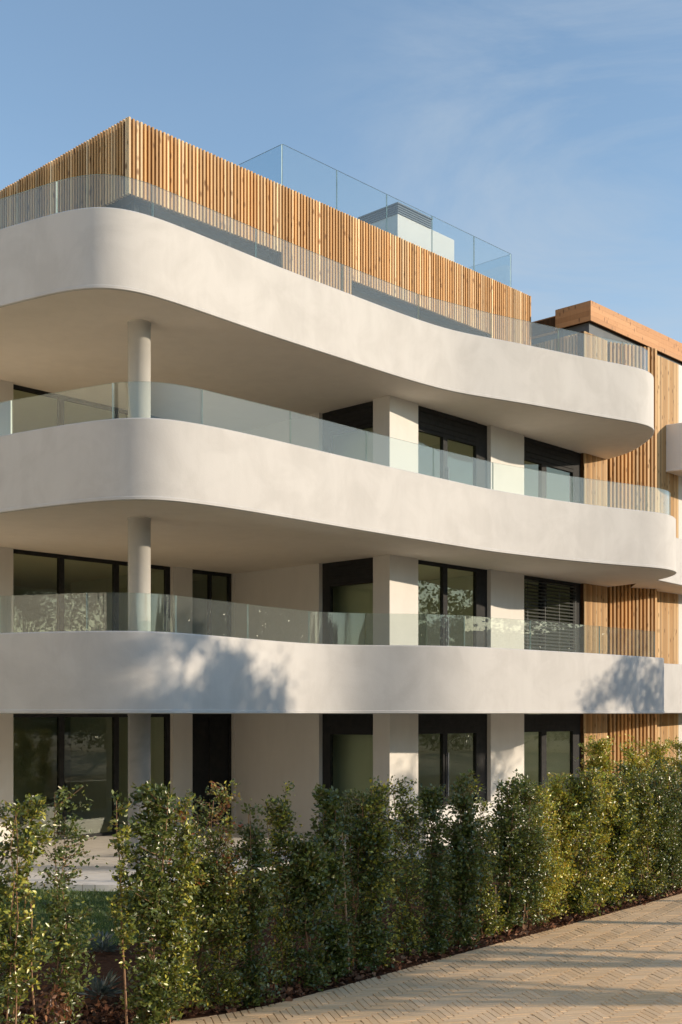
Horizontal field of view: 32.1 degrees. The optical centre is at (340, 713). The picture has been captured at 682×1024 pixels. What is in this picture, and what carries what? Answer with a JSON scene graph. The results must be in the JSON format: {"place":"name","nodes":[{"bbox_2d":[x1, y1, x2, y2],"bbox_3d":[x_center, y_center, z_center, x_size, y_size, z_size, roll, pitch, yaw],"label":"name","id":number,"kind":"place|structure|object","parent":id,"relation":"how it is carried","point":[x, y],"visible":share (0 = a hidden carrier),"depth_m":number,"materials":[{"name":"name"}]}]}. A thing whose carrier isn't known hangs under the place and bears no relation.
{"place":"outdoors","nodes":[
{"label":"outdoors","id":0,"kind":"place"},
{"bbox_2d":[0,811,603,890],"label":"terrace","id":1,"kind":"structure","parent":0,"point":[99,877],"depth_m":20.38,"materials":[{"name":"stone"}]},
{"bbox_2d":[420,800,510,845],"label":"garden wall","id":2,"kind":"structure","parent":1,"relation":"on","point":[455,818],"depth_m":22.51,"materials":[{"name":"paint"}]},
{"bbox_2d":[531,300,681,780],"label":"apartment building","id":3,"kind":"structure","parent":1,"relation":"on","point":[595,318],"depth_m":30.26,"materials":[{"name":"paint"}]},
{"bbox_2d":[0,117,676,869],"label":"apartment building","id":4,"kind":"structure","parent":0,"point":[304,493],"depth_m":22.87,"materials":[{"name":"paint"}]},
{"bbox_2d":[13,384,164,425],"bbox_3d":[-4.936,-4.825,23.685,0.090,2.750,3.784,0,0,43],"label":"window","id":5,"kind":"structure","parent":4,"relation":"in","point":[60,398],"depth_m":23.11,"materials":[{"name":"metal"}]},
{"bbox_2d":[13,714,169,841],"bbox_3d":[-4.936,1.225,23.685,0.090,2.450,3.784,0,0,43],"label":"window","id":6,"kind":"structure","parent":4,"relation":"in","point":[60,717],"depth_m":24.00,"materials":[{"name":"metal"}]},
{"bbox_2d":[13,549,169,631],"bbox_3d":[-4.936,-1.725,23.685,0.090,2.750,3.784,0,0,43],"label":"window","id":7,"kind":"structure","parent":4,"relation":"in","point":[60,558],"depth_m":24.00,"materials":[{"name":"metal"}]},
{"bbox_2d":[121,204,138,211],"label":"window","id":8,"kind":"structure","parent":4,"relation":"in","point":[128,207],"depth_m":20.58,"materials":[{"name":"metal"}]},
{"bbox_2d":[131,200,272,263],"bbox_3d":[-2.460,-7.690,21.611,0.090,2.280,3.280,0,0,43],"label":"window","id":9,"kind":"structure","parent":4,"relation":"in","point":[228,240],"depth_m":21.48,"materials":[{"name":"metal"}]},
{"bbox_2d":[192,714,230,826],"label":"window","id":10,"kind":"structure","parent":4,"relation":"in","point":[211,733],"depth_m":25.85,"materials":[{"name":"metal"}]},
{"bbox_2d":[192,569,230,636],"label":"window","id":11,"kind":"structure","parent":4,"relation":"in","point":[209,574],"depth_m":25.88,"materials":[{"name":"metal"}]},
{"bbox_2d":[322,714,372,834],"bbox_3d":[0.180,1.225,24.010,1.493,2.450,0.115,0,0,43],"label":"window","id":12,"kind":"structure","parent":4,"relation":"in","point":[346,724],"depth_m":24.26,"materials":[{"name":"metal"}]},
{"bbox_2d":[322,558,372,643],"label":"window","id":13,"kind":"structure","parent":4,"relation":"in","point":[358,571],"depth_m":24.23,"materials":[{"name":"metal"}]},
{"bbox_2d":[322,401,372,453],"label":"window","id":14,"kind":"structure","parent":4,"relation":"in","point":[360,416],"depth_m":24.05,"materials":[{"name":"metal"}]},
{"bbox_2d":[351,284,481,335],"bbox_3d":[1.649,-7.690,25.947,0.090,2.280,4.669,0,0,43],"label":"window","id":15,"kind":"structure","parent":4,"relation":"in","point":[356,288],"depth_m":25.85,"materials":[{"name":"metal"}]},
{"bbox_2d":[418,714,486,833],"bbox_3d":[2.299,1.225,24.694,0.150,2.450,2.435,0,0,43],"label":"window","id":16,"kind":"structure","parent":4,"relation":"in","point":[442,724],"depth_m":24.83,"materials":[{"name":"metal"}]},
{"bbox_2d":[418,560,486,646],"bbox_3d":[2.299,-1.725,24.694,0.150,2.750,2.435,0,0,43],"label":"window","id":17,"kind":"structure","parent":4,"relation":"in","point":[479,575],"depth_m":25.31,"materials":[{"name":"metal"}]},
{"bbox_2d":[418,406,486,487],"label":"window","id":18,"kind":"structure","parent":4,"relation":"in","point":[445,426],"depth_m":24.75,"materials":[{"name":"metal"}]},
{"bbox_2d":[524,714,579,820],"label":"window","id":19,"kind":"structure","parent":4,"relation":"in","point":[542,724],"depth_m":27.29,"materials":[{"name":"metal"}]},
{"bbox_2d":[524,575,579,652],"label":"window","id":20,"kind":"structure","parent":4,"relation":"in","point":[574,589],"depth_m":27.31,"materials":[{"name":"metal"}]},
{"bbox_2d":[524,437,579,502],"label":"window","id":21,"kind":"structure","parent":4,"relation":"in","point":[545,455],"depth_m":27.33,"materials":[{"name":"metal"}]},
{"bbox_2d":[0,838,677,961],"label":"lawn","id":22,"kind":"structure","parent":0,"point":[87,894],"depth_m":15.48,"materials":[{"name":"green plant"}]},
{"bbox_2d":[0,838,681,1023],"bbox_3d":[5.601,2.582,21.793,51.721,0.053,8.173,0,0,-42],"label":"planting bed","id":23,"kind":"object","parent":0,"point":[106,961],"visible":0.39,"depth_m":12.25,"materials":[{"name":"soil"}]},
{"bbox_2d":[0,800,37,1023],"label":"hedge shrub","id":24,"kind":"object","parent":23,"relation":"on","point":[12,994],"visible":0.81,"depth_m":8.79,"materials":[{"name":"green plant"}]},
{"bbox_2d":[0,797,43,1023],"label":"hedge shrub","id":25,"kind":"object","parent":23,"relation":"on","point":[14,959],"visible":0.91,"depth_m":8.82,"materials":[{"name":"green plant"}]},
{"bbox_2d":[1,793,70,1023],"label":"hedge shrub","id":26,"kind":"object","parent":23,"relation":"on","point":[33,805],"visible":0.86,"depth_m":8.91,"materials":[{"name":"green plant"}]},
{"bbox_2d":[30,784,107,1023],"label":"hedge shrub","id":27,"kind":"object","parent":23,"relation":"on","point":[62,1003],"visible":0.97,"depth_m":9.14,"materials":[{"name":"green plant"}]},
{"bbox_2d":[81,930,120,952],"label":"silver plant","id":28,"kind":"object","parent":23,"relation":"on","point":[104,945],"visible":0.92,"depth_m":12.65,"materials":[{"name":"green plant"}]},
{"bbox_2d":[104,790,141,1023],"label":"hedge shrub","id":29,"kind":"object","parent":23,"relation":"on","point":[121,930],"visible":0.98,"depth_m":9.58,"materials":[{"name":"green plant"}]},
{"bbox_2d":[107,778,192,1023],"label":"hedge shrub","id":30,"kind":"object","parent":23,"relation":"on","point":[155,891],"visible":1,"depth_m":9.75,"materials":[{"name":"green plant"}]},
{"bbox_2d":[132,793,212,1023],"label":"hedge shrub","id":31,"kind":"object","parent":23,"relation":"on","point":[186,849],"visible":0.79,"depth_m":9.95,"materials":[{"name":"green plant"}]},
{"bbox_2d":[165,789,236,1013],"bbox_3d":[-1.228,1.638,10.299,0.577,1.966,0.632,0,0,-43],"label":"hedge shrub","id":32,"kind":"object","parent":23,"relation":"on","point":[211,888],"visible":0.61,"depth_m":10.27,"materials":[{"name":"green plant"}]},
{"bbox_2d":[188,779,263,1010],"bbox_3d":[-1.023,1.593,10.451,0.730,2.055,0.654,0,0,-30],"label":"hedge shrub","id":33,"kind":"object","parent":23,"relation":"on","point":[228,982],"visible":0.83,"depth_m":10.38,"materials":[{"name":"green plant"}]},
{"bbox_2d":[227,797,291,1007],"bbox_3d":[-0.747,1.685,10.625,0.637,1.875,0.605,0,0,0],"label":"hedge shrub","id":34,"kind":"object","parent":23,"relation":"on","point":[256,896],"visible":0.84,"depth_m":10.57,"materials":[{"name":"green plant"}]},
{"bbox_2d":[257,780,309,987],"bbox_3d":[-0.537,1.626,11.203,0.536,1.990,0.495,0,0,0],"label":"hedge shrub","id":35,"kind":"object","parent":23,"relation":"on","point":[283,814],"visible":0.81,"depth_m":11.17,"materials":[{"name":"green plant"}]},
{"bbox_2d":[272,832,343,991],"bbox_3d":[-0.313,1.863,11.185,0.676,1.537,0.651,0,0,0],"label":"hedge shrub","id":36,"kind":"object","parent":23,"relation":"on","point":[308,865],"visible":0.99,"depth_m":11.12,"materials":[{"name":"green plant"}]},
{"bbox_2d":[0,876,681,1023],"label":"mulch","id":37,"kind":"object","parent":23,"relation":"on","point":[105,1008],"visible":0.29,"depth_m":11.65,"materials":[{"name":"brown wood"}]},
{"bbox_2d":[74,970,123,999],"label":"silver plant","id":38,"kind":"object","parent":37,"relation":"on","point":[102,987],"visible":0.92,"depth_m":10.66,"materials":[{"name":"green plant"}]},
{"bbox_2d":[297,784,360,979],"bbox_3d":[-0.140,1.641,11.611,0.668,1.963,0.653,0,0,0],"label":"hedge shrub","id":39,"kind":"object","parent":37,"relation":"on","point":[339,939],"visible":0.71,"depth_m":11.52,"materials":[{"name":"green plant"}]},
{"bbox_2d":[384,775,432,958],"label":"hedge shrub","id":40,"kind":"object","parent":37,"relation":"on","point":[404,920],"visible":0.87,"depth_m":12.59,"materials":[{"name":"green plant"}]},
{"bbox_2d":[342,834,349,974],"bbox_3d":[0.050,1.936,11.790,0.094,1.530,0.017,0,0,0],"label":"bamboo cane","id":41,"kind":"object","parent":23,"relation":"on","point":[345,905],"visible":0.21,"depth_m":11.78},
{"bbox_2d":[333,788,391,975],"bbox_3d":[0.177,1.690,12.047,0.695,1.880,0.679,0,0,0],"label":"hedge shrub","id":42,"kind":"object","parent":23,"relation":"on","point":[352,915],"visible":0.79,"depth_m":11.98,"materials":[{"name":"green plant"}]},
{"bbox_2d":[347,775,415,968],"bbox_3d":[0.398,1.633,12.123,0.757,2.014,0.731,0,0,0],"label":"hedge shrub","id":43,"kind":"object","parent":23,"relation":"on","point":[377,808],"visible":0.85,"depth_m":12.05,"materials":[{"name":"green plant"}]},
{"bbox_2d":[412,781,458,956],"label":"hedge shrub","id":44,"kind":"object","parent":23,"relation":"on","point":[437,928],"visible":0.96,"depth_m":12.76,"materials":[{"name":"green plant"}]},
{"bbox_2d":[439,764,491,949],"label":"hedge shrub","id":45,"kind":"object","parent":23,"relation":"on","point":[465,878],"visible":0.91,"depth_m":13.11,"materials":[{"name":"green plant"}]},
{"bbox_2d":[465,775,508,938],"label":"hedge shrub","id":46,"kind":"object","parent":23,"relation":"on","point":[491,921],"visible":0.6,"depth_m":13.74,"materials":[{"name":"green plant"}]},
{"bbox_2d":[486,773,529,930],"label":"hedge shrub","id":47,"kind":"object","parent":23,"relation":"on","point":[507,815],"visible":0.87,"depth_m":14.00,"materials":[{"name":"green plant"}]},
{"bbox_2d":[498,768,555,928],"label":"hedge shrub","id":48,"kind":"object","parent":23,"relation":"on","point":[532,889],"visible":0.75,"depth_m":14.17,"materials":[{"name":"green plant"}]},
{"bbox_2d":[515,777,579,922],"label":"hedge shrub","id":49,"kind":"object","parent":23,"relation":"on","point":[552,893],"visible":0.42,"depth_m":14.55,"materials":[{"name":"green plant"}]},
{"bbox_2d":[542,772,594,913],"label":"hedge shrub","id":50,"kind":"object","parent":23,"relation":"on","point":[557,794],"visible":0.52,"depth_m":15.10,"materials":[{"name":"green plant"}]},
{"bbox_2d":[554,766,610,915],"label":"hedge shrub","id":51,"kind":"object","parent":23,"relation":"on","point":[587,789],"visible":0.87,"depth_m":15.14,"materials":[{"name":"green plant"}]},
{"bbox_2d":[574,734,624,857],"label":"hedge shrub","id":52,"kind":"object","parent":23,"relation":"on","point":[597,748],"visible":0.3,"depth_m":19.45,"materials":[{"name":"green plant"}]},
{"bbox_2d":[575,769,629,906],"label":"hedge shrub","id":53,"kind":"object","parent":23,"relation":"on","point":[607,837],"visible":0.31,"depth_m":15.64,"materials":[{"name":"green plant"}]},
{"bbox_2d":[597,769,646,910],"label":"hedge shrub","id":54,"kind":"object","parent":23,"relation":"on","point":[623,831],"visible":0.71,"depth_m":15.76,"materials":[{"name":"green plant"}]},
{"bbox_2d":[603,760,649,895],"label":"hedge shrub","id":55,"kind":"object","parent":23,"relation":"on","point":[623,766],"visible":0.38,"depth_m":16.59,"materials":[{"name":"green plant"}]},
{"bbox_2d":[608,734,661,854],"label":"hedge shrub","id":56,"kind":"object","parent":23,"relation":"on","point":[631,756],"visible":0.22,"depth_m":19.70,"materials":[{"name":"green plant"}]},
{"bbox_2d":[623,768,674,895],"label":"hedge shrub","id":57,"kind":"object","parent":23,"relation":"on","point":[645,792],"visible":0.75,"depth_m":16.68,"materials":[{"name":"green plant"}]},
{"bbox_2d":[632,758,680,890],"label":"hedge shrub","id":58,"kind":"object","parent":23,"relation":"on","point":[661,863],"visible":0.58,"depth_m":17.04,"materials":[{"name":"green plant"}]},
{"bbox_2d":[640,737,681,853],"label":"hedge shrub","id":59,"kind":"object","parent":23,"relation":"on","point":[658,754],"visible":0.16,"depth_m":20.07,"materials":[{"name":"green plant"}]},
{"bbox_2d":[657,761,681,888],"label":"hedge shrub","id":60,"kind":"object","parent":23,"relation":"on","point":[676,867],"visible":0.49,"depth_m":17.31,"materials":[{"name":"green plant"}]},
{"bbox_2d":[665,737,681,851],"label":"hedge shrub","id":61,"kind":"object","parent":23,"relation":"on","point":[678,748],"visible":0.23,"depth_m":20.61,"materials":[{"name":"green plant"}]},
{"bbox_2d":[666,757,681,881],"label":"hedge shrub","id":62,"kind":"object","parent":23,"relation":"on","point":[679,797],"visible":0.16,"depth_m":17.91,"materials":[{"name":"green plant"}]},
{"bbox_2d":[0,0,681,342],"label":"sky","id":63,"kind":"structure","parent":0,"point":[548,133],"materials":[{"name":"blue"}]},
{"bbox_2d":[161,894,681,1023],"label":"road","id":64,"kind":"structure","parent":0,"point":[624,966],"depth_m":11.32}
]}

